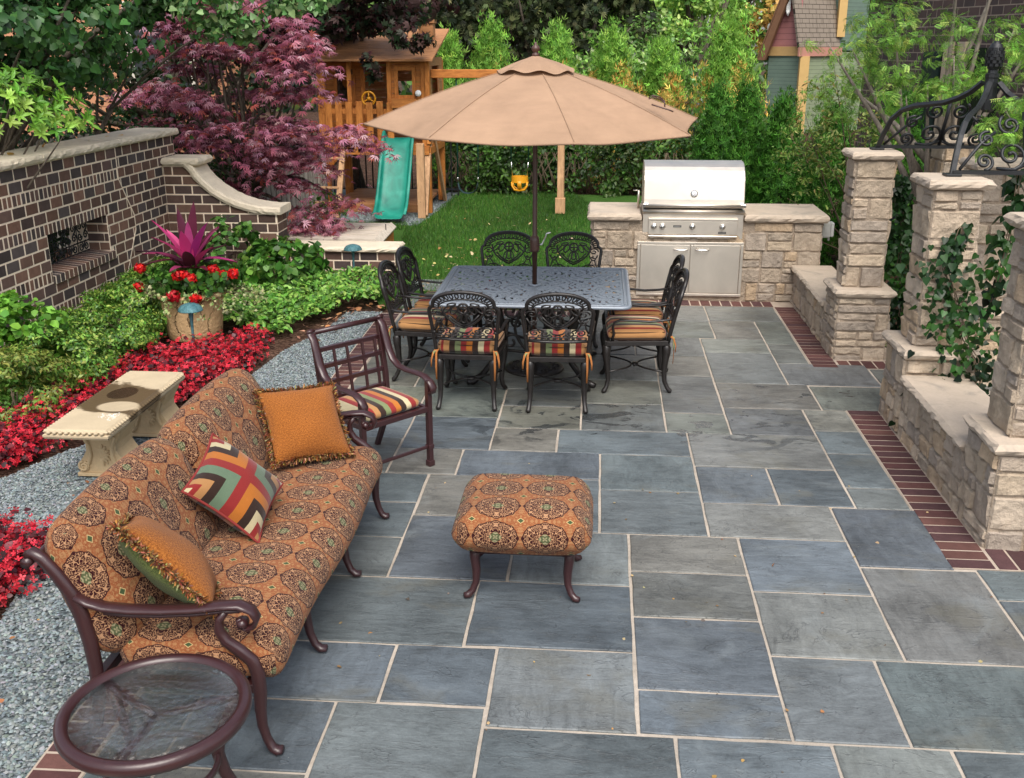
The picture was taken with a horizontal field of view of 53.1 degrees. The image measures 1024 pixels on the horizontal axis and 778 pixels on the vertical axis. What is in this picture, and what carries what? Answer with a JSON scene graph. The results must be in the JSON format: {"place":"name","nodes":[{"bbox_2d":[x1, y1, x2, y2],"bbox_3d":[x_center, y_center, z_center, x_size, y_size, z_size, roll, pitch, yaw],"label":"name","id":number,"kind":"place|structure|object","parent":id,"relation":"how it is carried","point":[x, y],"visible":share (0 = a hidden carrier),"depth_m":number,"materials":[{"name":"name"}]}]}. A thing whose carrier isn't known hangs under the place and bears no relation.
{"place":"outdoors","nodes":[
{"label":"outdoors","id":0,"kind":"place"},
{"bbox_2d":[1,0,259,158],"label":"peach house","id":1,"kind":"structure","parent":0,"point":[106,104],"depth_m":17.47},
{"bbox_2d":[121,1,195,87],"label":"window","id":2,"kind":"structure","parent":1,"relation":"in","point":[137,32],"depth_m":17.42,"materials":[{"name":"glass"}]},
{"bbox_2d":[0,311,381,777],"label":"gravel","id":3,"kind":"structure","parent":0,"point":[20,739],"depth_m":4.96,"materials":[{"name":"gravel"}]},
{"bbox_2d":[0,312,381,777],"bbox_3d":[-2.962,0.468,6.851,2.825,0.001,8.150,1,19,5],"label":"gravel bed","id":4,"kind":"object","parent":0,"point":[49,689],"visible":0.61,"depth_m":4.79,"materials":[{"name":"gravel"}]},
{"bbox_2d":[42,371,184,475],"bbox_3d":[-2.573,0.249,6.788,0.428,0.413,1.252,1,19,5],"label":"garden bench","id":5,"kind":"object","parent":4,"relation":"on","point":[108,422],"visible":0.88,"depth_m":6.57,"materials":[{"name":"stone"}]},
{"bbox_2d":[287,189,456,222],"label":"play gravel","id":6,"kind":"structure","parent":0,"point":[436,200],"depth_m":18.09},
{"bbox_2d":[210,141,327,221],"bbox_3d":[-3.844,-2.965,15.151,0.188,1.180,3.318,11,22,30],"label":"picket fence","id":7,"kind":"object","parent":6,"relation":"on","point":[305,175],"visible":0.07,"depth_m":15.91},
{"bbox_2d":[270,124,458,195],"bbox_3d":[-2.933,-4.150,18.556,4.011,1.250,0.040,1,19,5],"label":"fence","id":8,"kind":"object","parent":6,"relation":"on","point":[451,188],"visible":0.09,"depth_m":18.56,"materials":[{"name":"wood"}]},
{"bbox_2d":[309,19,564,218],"bbox_3d":[-1.102,-4.410,16.641,4.171,3.025,3.207,1,19,5],"label":"playset","id":9,"kind":"object","parent":6,"relation":"on","point":[392,195],"visible":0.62,"depth_m":16.25,"materials":[{"name":"brown wood"}]},
{"bbox_2d":[333,74,355,104],"bbox_3d":[-2.708,-4.839,16.572,0.360,0.480,0.028,1,19,5],"label":"window frame","id":10,"kind":"structure","parent":9,"relation":"in","point":[352,75],"depth_m":16.55,"materials":[{"name":"brown wood"}]},
{"bbox_2d":[394,66,415,97],"bbox_3d":[-1.676,-4.801,16.060,0.340,0.490,0.028,1,19,5],"label":"window frame","id":11,"kind":"structure","parent":9,"relation":"in","point":[396,68],"depth_m":16.03,"materials":[{"name":"brown wood"}]},
{"bbox_2d":[510,146,528,191],"bbox_3d":[0.125,-4.074,16.465,0.322,1.777,0.245,1,19,5],"label":"baby swing","id":12,"kind":"object","parent":9,"relation":"hanging from","point":[518,179],"visible":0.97,"depth_m":16.62,"materials":[{"name":"yellow plastic"}]},
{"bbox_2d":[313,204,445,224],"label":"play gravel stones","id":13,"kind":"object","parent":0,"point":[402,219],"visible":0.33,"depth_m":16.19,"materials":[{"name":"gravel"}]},
{"bbox_2d":[0,64,906,619],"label":"ground","id":14,"kind":"structure","parent":0,"point":[284,340],"depth_m":10.44,"materials":[{"name":"soil"}]},
{"bbox_2d":[0,506,53,607],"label":"begonia","id":15,"kind":"object","parent":14,"relation":"on","point":[16,544],"depth_m":5.28,"materials":[{"name":"plant"}]},
{"bbox_2d":[0,290,72,385],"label":"round leaf shrub","id":16,"kind":"object","parent":14,"relation":"on","point":[12,309],"visible":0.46,"depth_m":8.08,"materials":[{"name":"plant"}]},
{"bbox_2d":[0,343,85,428],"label":"boxwood","id":17,"kind":"object","parent":14,"relation":"on","point":[38,355],"visible":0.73,"depth_m":7.53,"materials":[{"name":"green plant"}]},
{"bbox_2d":[0,62,100,188],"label":"shrub","id":18,"kind":"object","parent":14,"relation":"on","point":[41,118],"visible":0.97,"depth_m":8.76,"materials":[{"name":"green plant"}]},
{"bbox_2d":[0,326,119,405],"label":"boxwood","id":19,"kind":"object","parent":14,"relation":"on","point":[82,347],"visible":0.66,"depth_m":8.01,"materials":[{"name":"green plant"}]},
{"bbox_2d":[0,284,167,416],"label":"cover","id":20,"kind":"object","parent":14,"relation":"on","point":[6,397],"visible":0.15,"depth_m":8.67,"materials":[{"name":"green plant"}]},
{"bbox_2d":[14,125,162,248],"bbox_3d":[-6.080,-2.685,13.630,3.007,1.630,0.162,-2,19,-5],"label":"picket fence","id":21,"kind":"object","parent":14,"relation":"on","point":[71,136],"visible":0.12,"depth_m":13.38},
{"bbox_2d":[0,128,178,347],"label":"brick wall","id":22,"kind":"structure","parent":14,"relation":"on","point":[102,198],"depth_m":10.09,"materials":[{"name":"brown brick"}]},
{"bbox_2d":[33,299,162,370],"bbox_3d":[-3.582,-0.489,8.841,1.209,0.580,1.282,1,19,5],"label":"boxwood","id":23,"kind":"object","parent":14,"relation":"on","point":[136,338],"visible":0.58,"depth_m":8.72,"materials":[{"name":"green plant"}]},
{"bbox_2d":[0,0,201,151],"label":"linden tree","id":24,"kind":"object","parent":14,"relation":"on","point":[51,26],"visible":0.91,"depth_m":9.59,"materials":[{"name":"green plant"}]},
{"bbox_2d":[72,279,167,349],"bbox_3d":[-3.643,-0.719,9.541,1.115,0.566,1.224,1,19,5],"label":"boxwood","id":25,"kind":"object","parent":14,"relation":"on","point":[122,292],"visible":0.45,"depth_m":9.41,"materials":[{"name":"green plant"}]},
{"bbox_2d":[0,322,274,468],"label":"begonia","id":26,"kind":"object","parent":14,"relation":"on","point":[19,449],"depth_m":8.23,"materials":[{"name":"plant"}]},
{"bbox_2d":[91,268,200,326],"bbox_3d":[-3.621,-0.927,10.301,1.242,0.471,1.384,1,19,5],"label":"boxwood","id":27,"kind":"object","parent":14,"relation":"on","point":[133,279],"visible":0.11,"depth_m":10.22,"materials":[{"name":"green plant"}]},
{"bbox_2d":[40,103,252,194],"bbox_3d":[-4.844,-2.583,12.916,2.904,1.941,1.403,1,19,5],"label":"shade shrub","id":28,"kind":"object","parent":14,"relation":"on","point":[129,120],"visible":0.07,"depth_m":12.84,"materials":[{"name":"green plant"}]},
{"bbox_2d":[0,0,297,190],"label":"dark tree","id":29,"kind":"object","parent":14,"relation":"on","point":[251,83],"visible":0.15,"depth_m":14.99,"materials":[{"name":"green plant"}]},
{"bbox_2d":[121,254,210,285],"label":"boxwood","id":30,"kind":"object","parent":14,"relation":"on","point":[148,267],"visible":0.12,"depth_m":10.98,"materials":[{"name":"green plant"}]},
{"bbox_2d":[178,303,202,342],"bbox_3d":[-2.784,-0.487,8.934,0.214,0.540,0.214,1,19,5],"label":"path lamp","id":31,"kind":"object","parent":14,"relation":"on","point":[189,309],"visible":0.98,"depth_m":8.82,"materials":[{"name":"metal"}]},
{"bbox_2d":[156,283,226,342],"bbox_3d":[-2.986,-0.712,9.606,0.642,0.440,0.642,1,19,5],"label":"planter","id":32,"kind":"object","parent":14,"relation":"on","point":[178,324],"visible":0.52,"depth_m":9.41,"materials":[{"name":"stone"}]},
{"bbox_2d":[136,201,236,290],"bbox_3d":[-2.991,-1.302,9.443,0.839,0.825,0.873,-9,21,-25],"label":"cordyline","id":33,"kind":"object","parent":32,"relation":"in","point":[189,246],"visible":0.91,"depth_m":9.42,"materials":[{"name":"purple plant"}]},
{"bbox_2d":[133,259,245,302],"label":"geranium","id":34,"kind":"object","parent":32,"relation":"in","point":[177,281],"visible":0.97,"depth_m":9.33,"materials":[{"name":"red plant"}]},
{"bbox_2d":[120,281,272,321],"bbox_3d":[-2.989,-0.849,9.519,1.395,0.324,0.916,1,19,5],"label":"variegated ivy","id":35,"kind":"object","parent":32,"relation":"in","point":[253,293],"visible":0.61,"depth_m":9.39,"materials":[{"name":"green plant"}]},
{"bbox_2d":[47,0,340,238],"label":"linden bough","id":36,"kind":"object","parent":14,"relation":"on","point":[227,20],"visible":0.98,"depth_m":10.16,"materials":[{"name":"green plant"}]},
{"bbox_2d":[160,154,290,263],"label":"brick wall","id":37,"kind":"structure","parent":14,"relation":"on","point":[189,179],"depth_m":11.98,"materials":[{"name":"brick"}]},
{"bbox_2d":[199,215,259,266],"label":"hydrangea","id":38,"kind":"object","parent":14,"relation":"on","point":[243,229],"visible":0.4,"depth_m":11.51,"materials":[{"name":"green plant"}]},
{"bbox_2d":[104,0,399,240],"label":"japanese maple","id":39,"kind":"object","parent":14,"relation":"on","point":[247,149],"visible":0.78,"depth_m":12.86,"materials":[{"name":"purple plant"}]},
{"bbox_2d":[233,235,331,287],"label":"hydrangea","id":40,"kind":"object","parent":14,"relation":"on","point":[256,263],"visible":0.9,"depth_m":11.25,"materials":[{"name":"green plant"}]},
{"bbox_2d":[202,262,387,334],"bbox_3d":[-2.692,-0.999,10.809,2.755,0.299,2.537,1,19,5],"label":"pachysandra cover","id":41,"kind":"object","parent":14,"relation":"on","point":[334,285],"visible":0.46,"depth_m":10.54,"materials":[{"name":"green plant"}]},
{"bbox_2d":[256,38,337,164],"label":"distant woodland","id":42,"kind":"object","parent":14,"relation":"on","point":[287,108],"visible":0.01,"depth_m":23.54,"materials":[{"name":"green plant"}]},
{"bbox_2d":[303,190,349,221],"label":"lawn edge shrub","id":43,"kind":"object","parent":14,"relation":"on","point":[319,197],"visible":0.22,"depth_m":14.06,"materials":[{"name":"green plant"}]},
{"bbox_2d":[291,240,404,275],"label":"brick wall","id":44,"kind":"structure","parent":14,"relation":"on","point":[372,253],"depth_m":12.40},
{"bbox_2d":[254,0,463,187],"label":"purple maple","id":45,"kind":"object","parent":14,"relation":"on","point":[345,20],"visible":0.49,"depth_m":15.41,"materials":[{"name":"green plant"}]},
{"bbox_2d":[415,20,474,185],"bbox_3d":[-1.238,-5.520,20.102,1.428,3.264,1.407,1,19,5],"label":"arborvitae","id":46,"kind":"object","parent":14,"relation":"on","point":[449,50],"visible":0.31,"depth_m":19.63,"materials":[{"name":"green plant"}]},
{"bbox_2d":[457,7,523,190],"bbox_3d":[-0.361,-5.359,19.633,1.752,3.659,1.747,1,19,5],"label":"arborvitae","id":47,"kind":"object","parent":14,"relation":"on","point":[491,48],"visible":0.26,"depth_m":19.13,"materials":[{"name":"green plant"}]},
{"bbox_2d":[402,0,666,78],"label":"spruce tree","id":48,"kind":"object","parent":14,"relation":"on","point":[581,15],"visible":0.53,"depth_m":24.92,"materials":[{"name":"green plant"}]},
{"bbox_2d":[524,11,592,189],"bbox_3d":[0.860,-5.411,19.635,1.620,3.520,1.735,1,19,5],"label":"arborvitae","id":49,"kind":"object","parent":14,"relation":"on","point":[556,49],"visible":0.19,"depth_m":19.22,"materials":[{"name":"green plant"}]},
{"bbox_2d":[261,0,860,111],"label":"distant woodland","id":50,"kind":"object","parent":14,"relation":"on","point":[407,91],"visible":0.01,"depth_m":41.60,"materials":[{"name":"green plant"}]},
{"bbox_2d":[414,95,771,197],"bbox_3d":[1.529,-4.301,18.620,6.772,1.999,1.232,1,19,5],"label":"hedge","id":51,"kind":"object","parent":14,"relation":"on","point":[620,181],"visible":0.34,"depth_m":18.59,"materials":[{"name":"green plant"}]},
{"bbox_2d":[579,15,642,191],"bbox_3d":[1.911,-5.231,19.494,1.756,3.620,1.763,-12,22,-32],"label":"arborvitae","id":52,"kind":"object","parent":14,"relation":"on","point":[610,60],"visible":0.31,"depth_m":19.00,"materials":[{"name":"green plant"}]},
{"bbox_2d":[571,11,718,126],"bbox_3d":[3.538,-6.970,23.839,5.826,3.400,3.416,-13,23,-34],"label":"broadleaf tree","id":53,"kind":"object","parent":14,"relation":"on","point":[640,57],"visible":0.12,"depth_m":23.01,"materials":[{"name":"green plant"}]},
{"bbox_2d":[629,15,696,187],"bbox_3d":[2.756,-5.133,19.205,1.658,3.635,1.599,1,19,5],"label":"arborvitae","id":54,"kind":"object","parent":14,"relation":"on","point":[663,81],"visible":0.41,"depth_m":18.79,"materials":[{"name":"green plant"}]},
{"bbox_2d":[591,0,756,127],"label":"lime tree","id":55,"kind":"object","parent":14,"relation":"on","point":[686,12],"visible":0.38,"depth_m":27.27,"materials":[{"name":"green plant"}]},
{"bbox_2d":[677,0,777,154],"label":"arborvitae","id":56,"kind":"object","parent":14,"relation":"on","point":[727,54],"visible":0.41,"depth_m":18.40,"materials":[{"name":"green plant"}]},
{"bbox_2d":[712,0,778,64],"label":"amber tree","id":57,"kind":"object","parent":14,"relation":"on","point":[767,14],"visible":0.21,"depth_m":33.22,"materials":[{"name":"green plant"}]},
{"bbox_2d":[757,0,869,133],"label":"green house","id":58,"kind":"structure","parent":14,"relation":"on","point":[793,24],"depth_m":31.62,"materials":[{"name":"wood"}]},
{"bbox_2d":[790,265,836,342],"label":"seat wall","id":59,"kind":"structure","parent":14,"relation":"on","point":[808,293],"depth_m":10.09,"materials":[{"name":"stone"}]},
{"bbox_2d":[821,148,904,360],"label":"stone pier","id":60,"kind":"structure","parent":14,"relation":"on","point":[861,293],"depth_m":8.72,"materials":[{"name":"stone"}]},
{"bbox_2d":[869,41,1023,176],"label":"iron canopy","id":61,"kind":"object","parent":60,"relation":"on","point":[994,57],"visible":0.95,"depth_m":7.39,"materials":[{"name":"metal"}]},
{"bbox_2d":[830,72,930,279],"bbox_3d":[4.510,-2.421,12.114,1.242,2.548,1.216,-10,21,-26],"label":"arborvitae","id":62,"kind":"object","parent":14,"relation":"on","point":[915,133],"visible":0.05,"depth_m":11.79,"materials":[{"name":"green plant"}]},
{"bbox_2d":[884,174,915,329],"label":"climbing vine","id":63,"kind":"object","parent":14,"relation":"on","point":[901,199],"visible":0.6,"depth_m":9.15,"materials":[{"name":"green plant"}]},
{"bbox_2d":[798,0,1023,203],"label":"honey locust","id":64,"kind":"object","parent":14,"relation":"on","point":[945,89],"visible":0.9,"depth_m":9.40,"materials":[{"name":"green plant"}]},
{"bbox_2d":[966,41,1023,190],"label":"locust bough","id":65,"kind":"object","parent":64,"relation":"attached to","point":[1017,136],"visible":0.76,"depth_m":7.05,"materials":[{"name":"green plant"}]},
{"bbox_2d":[878,173,996,432],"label":"stone pier","id":66,"kind":"structure","parent":14,"relation":"on","point":[943,205],"depth_m":6.98,"materials":[{"name":"stone"}]},
{"bbox_2d":[888,222,1000,425],"bbox_3d":[3.090,-0.418,6.864,1.018,1.376,0.592,1,19,5],"label":"climbing vine","id":67,"kind":"object","parent":66,"relation":"attached to","point":[953,248],"visible":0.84,"depth_m":6.87,"materials":[{"name":"green plant"}]},
{"bbox_2d":[855,0,1023,243],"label":"brick house","id":68,"kind":"structure","parent":14,"relation":"on","point":[1002,9],"depth_m":13.15,"materials":[{"name":"brick"}]},
{"bbox_2d":[956,48,1001,149],"bbox_3d":[5.683,-2.981,12.662,0.020,2.350,0.750,-3,19,-8],"label":"window pane","id":69,"kind":"structure","parent":68,"relation":"in","point":[973,102],"depth_m":12.50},
{"bbox_2d":[897,375,989,512],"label":"seat wall","id":70,"kind":"structure","parent":14,"relation":"on","point":[932,433],"depth_m":6.50,"materials":[{"name":"stone"}]},
{"bbox_2d":[929,134,985,172],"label":"stone pier","id":71,"kind":"structure","parent":14,"relation":"on","point":[940,160],"depth_m":9.43,"materials":[{"name":"stone"}]},
{"bbox_2d":[957,212,1023,550],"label":"stone pier","id":72,"kind":"structure","parent":14,"relation":"on","point":[990,494],"depth_m":5.47,"materials":[{"name":"stone"}]},
{"bbox_2d":[959,157,1023,385],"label":"stone pier","id":73,"kind":"structure","parent":14,"relation":"on","point":[993,204],"depth_m":7.82,"materials":[{"name":"stone"}]},
{"bbox_2d":[971,169,1023,319],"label":"climbing vine","id":74,"kind":"object","parent":73,"relation":"attached to","point":[1009,188],"visible":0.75,"depth_m":7.30,"materials":[{"name":"green plant"}]},
{"bbox_2d":[27,300,1023,777],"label":"brick border","id":75,"kind":"object","parent":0,"point":[905,470],"visible":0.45,"depth_m":6.23,"materials":[{"name":"brick"}]},
{"bbox_2d":[25,313,400,777],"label":"border mortar","id":76,"kind":"object","parent":75,"relation":"on","point":[111,730],"visible":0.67,"depth_m":4.12,"materials":[{"name":"concrete"}]},
{"bbox_2d":[587,202,829,301],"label":"grill island","id":77,"kind":"structure","parent":75,"relation":"on","point":[765,252],"depth_m":10.80,"materials":[{"name":"stone"}]},
{"bbox_2d":[633,160,745,238],"bbox_3d":[1.865,-2.030,10.888,1.148,0.766,0.712,1,19,5],"label":"gas grill","id":78,"kind":"object","parent":77,"relation":"in","point":[697,199],"visible":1,"depth_m":10.64,"materials":[{"name":"silver metal"}]},
{"bbox_2d":[822,221,834,240],"bbox_3d":[3.332,-1.678,10.851,0.135,0.205,0.140,1,19,5],"label":"outlet box","id":79,"kind":"object","parent":77,"relation":"attached to","point":[828,230],"visible":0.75,"depth_m":10.79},
{"bbox_2d":[646,299,885,368],"bbox_3d":[2.207,-0.568,9.837,3.200,0.001,2.370,1,19,5],"label":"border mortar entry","id":80,"kind":"object","parent":75,"relation":"on","point":[781,304],"visible":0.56,"depth_m":10.59,"materials":[{"name":"concrete"}]},
{"bbox_2d":[846,411,1023,570],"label":"border mortar","id":81,"kind":"object","parent":75,"relation":"on","point":[982,549],"visible":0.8,"depth_m":6.21,"materials":[{"name":"concrete"}]},
{"bbox_2d":[82,306,1023,777],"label":"bluestone patio","id":82,"kind":"structure","parent":0,"point":[939,620],"depth_m":4.95,"materials":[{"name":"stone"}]},
{"bbox_2d":[53,653,252,777],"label":"side table","id":83,"kind":"object","parent":82,"relation":"on","point":[124,762],"visible":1,"depth_m":3.48,"materials":[{"name":"brown metal"}]},
{"bbox_2d":[20,368,389,755],"bbox_3d":[-1.245,0.638,4.835,0.942,0.972,2.148,1,19,5],"label":"outdoor sofa","id":84,"kind":"object","parent":82,"relation":"on","point":[121,606],"visible":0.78,"depth_m":4.20,"materials":[{"name":"fabric"}]},
{"bbox_2d":[106,512,222,619],"bbox_3d":[-1.329,0.664,3.974,0.374,0.534,0.605,-5,19,-14],"label":"throw pillow","id":85,"kind":"object","parent":84,"relation":"on","point":[165,559],"visible":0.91,"depth_m":3.79,"materials":[{"name":"orange fabric"}]},
{"bbox_2d":[181,433,283,542],"bbox_3d":[-1.262,0.449,4.667,0.300,0.408,0.486,1,19,5],"label":"throw pillow","id":86,"kind":"object","parent":84,"relation":"on","point":[233,487],"visible":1,"depth_m":4.57,"materials":[{"name":"fabric"}]},
{"bbox_2d":[251,380,355,469],"bbox_3d":[-1.109,0.181,5.474,0.495,0.389,0.364,-11,21,-28],"label":"throw pillow","id":87,"kind":"object","parent":84,"relation":"on","point":[304,423],"visible":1,"depth_m":5.40,"materials":[{"name":"orange fabric"}]},
{"bbox_2d":[306,314,436,466],"bbox_3d":[-0.894,0.064,6.532,0.596,0.930,0.611,-17,25,-41],"label":"lounge chair","id":88,"kind":"object","parent":82,"relation":"on","point":[383,402],"visible":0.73,"depth_m":6.52,"materials":[{"name":"brown metal"}]},
{"bbox_2d":[377,260,467,384],"bbox_3d":[-0.732,-0.572,8.377,0.665,0.945,0.560,2,19,7],"label":"dining chair","id":89,"kind":"object","parent":82,"relation":"on","point":[412,322],"visible":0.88,"depth_m":8.25,"materials":[{"name":"metal"}]},
{"bbox_2d":[395,246,479,362],"bbox_3d":[-0.652,-0.763,8.942,0.665,0.945,0.560,3,19,8],"label":"dining chair","id":90,"kind":"object","parent":82,"relation":"on","point":[402,266],"visible":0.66,"depth_m":8.88,"materials":[{"name":"metal"}]},
{"bbox_2d":[427,290,508,411],"bbox_3d":[-0.322,-0.353,7.721,0.560,0.945,0.665,2,19,6],"label":"dining chair","id":91,"kind":"object","parent":82,"relation":"on","point":[462,342],"visible":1,"depth_m":7.56,"materials":[{"name":"metal"}]},
{"bbox_2d":[478,230,531,329],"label":"dining chair","id":92,"kind":"object","parent":82,"relation":"on","point":[508,232],"visible":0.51,"depth_m":9.61,"materials":[{"name":"metal"}]},
{"bbox_2d":[451,473,592,602],"bbox_3d":[0.064,0.737,5.176,0.686,0.499,0.633,1,19,5],"label":"ottoman","id":93,"kind":"object","parent":82,"relation":"on","point":[524,514],"visible":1,"depth_m":4.92,"materials":[{"name":"brown fabric"}]},
{"bbox_2d":[429,265,631,387],"bbox_3d":[0.188,-0.513,8.514,1.550,0.739,1.440,1,19,5],"label":"dining table","id":94,"kind":"object","parent":82,"relation":"on","point":[562,281],"visible":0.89,"depth_m":8.35,"materials":[{"name":"metal"}]},
{"bbox_2d":[364,42,697,376],"bbox_3d":[0.184,-1.415,8.253,2.468,2.620,2.468,4,19,12],"label":"patio umbrella","id":95,"kind":"object","parent":82,"relation":"on","point":[535,100],"visible":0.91,"depth_m":7.38,"materials":[{"name":"beige fabric"}]},
{"bbox_2d":[520,292,595,413],"bbox_3d":[0.345,-0.333,7.658,0.560,0.945,0.665,1,19,4],"label":"dining chair","id":96,"kind":"object","parent":82,"relation":"on","point":[555,344],"visible":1,"depth_m":7.47,"materials":[{"name":"metal"}]},
{"bbox_2d":[541,231,602,347],"bbox_3d":[0.552,-0.922,9.406,0.560,0.945,0.665,2,19,6],"label":"dining chair","id":97,"kind":"object","parent":82,"relation":"on","point":[575,233],"visible":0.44,"depth_m":9.55,"materials":[{"name":"metal"}]},
{"bbox_2d":[601,254,684,371],"bbox_3d":[1.098,-0.665,8.638,0.665,0.945,0.560,1,19,4],"label":"dining chair","id":98,"kind":"object","parent":82,"relation":"on","point":[653,311],"visible":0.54,"depth_m":8.56,"materials":[{"name":"metal"}]},
{"bbox_2d":[599,268,688,392],"bbox_3d":[1.041,-0.487,8.111,0.665,0.945,0.560,1,19,3],"label":"dining chair","id":99,"kind":"object","parent":82,"relation":"on","point":[649,330],"visible":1,"depth_m":7.96,"materials":[{"name":"metal"}]},
{"bbox_2d":[337,463,992,777],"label":"patio leaf bits","id":100,"kind":"object","parent":82,"relation":"on","point":[743,760],"visible":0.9,"depth_m":4.85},
{"bbox_2d":[376,190,829,310],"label":"lawn","id":101,"kind":"structure","parent":0,"point":[398,235],"depth_m":15.11,"materials":[{"name":"plant"}]},
{"bbox_2d":[287,222,395,259],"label":"stone slab","id":102,"kind":"structure","parent":101,"relation":"on","point":[377,232],"depth_m":13.24,"materials":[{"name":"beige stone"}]},
{"bbox_2d":[688,72,748,201],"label":"arborvitae","id":103,"kind":"object","parent":101,"relation":"on","point":[714,138],"visible":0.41,"depth_m":13.20,"materials":[{"name":"green plant"}]},
{"bbox_2d":[723,68,770,203],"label":"arborvitae","id":104,"kind":"object","parent":101,"relation":"on","point":[748,106],"visible":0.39,"depth_m":13.43,"materials":[{"name":"green plant"}]},
{"bbox_2d":[744,86,811,203],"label":"arborvitae","id":105,"kind":"object","parent":101,"relation":"on","point":[779,185],"visible":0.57,"depth_m":13.02,"materials":[{"name":"green plant"}]},
{"bbox_2d":[786,99,857,267],"bbox_3d":[3.947,-2.526,12.770,1.247,2.285,1.126,1,19,5],"label":"arborvitae","id":106,"kind":"object","parent":101,"relation":"on","point":[835,189],"visible":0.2,"depth_m":12.53,"materials":[{"name":"green plant"}]},
{"bbox_2d":[771,63,909,249],"bbox_3d":[3.702,-2.369,11.414,1.692,2.406,1.114,1,19,5],"label":"twiggy shrub","id":107,"kind":"object","parent":101,"relation":"on","point":[821,170],"visible":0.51,"depth_m":11.28,"materials":[{"name":"green plant"}]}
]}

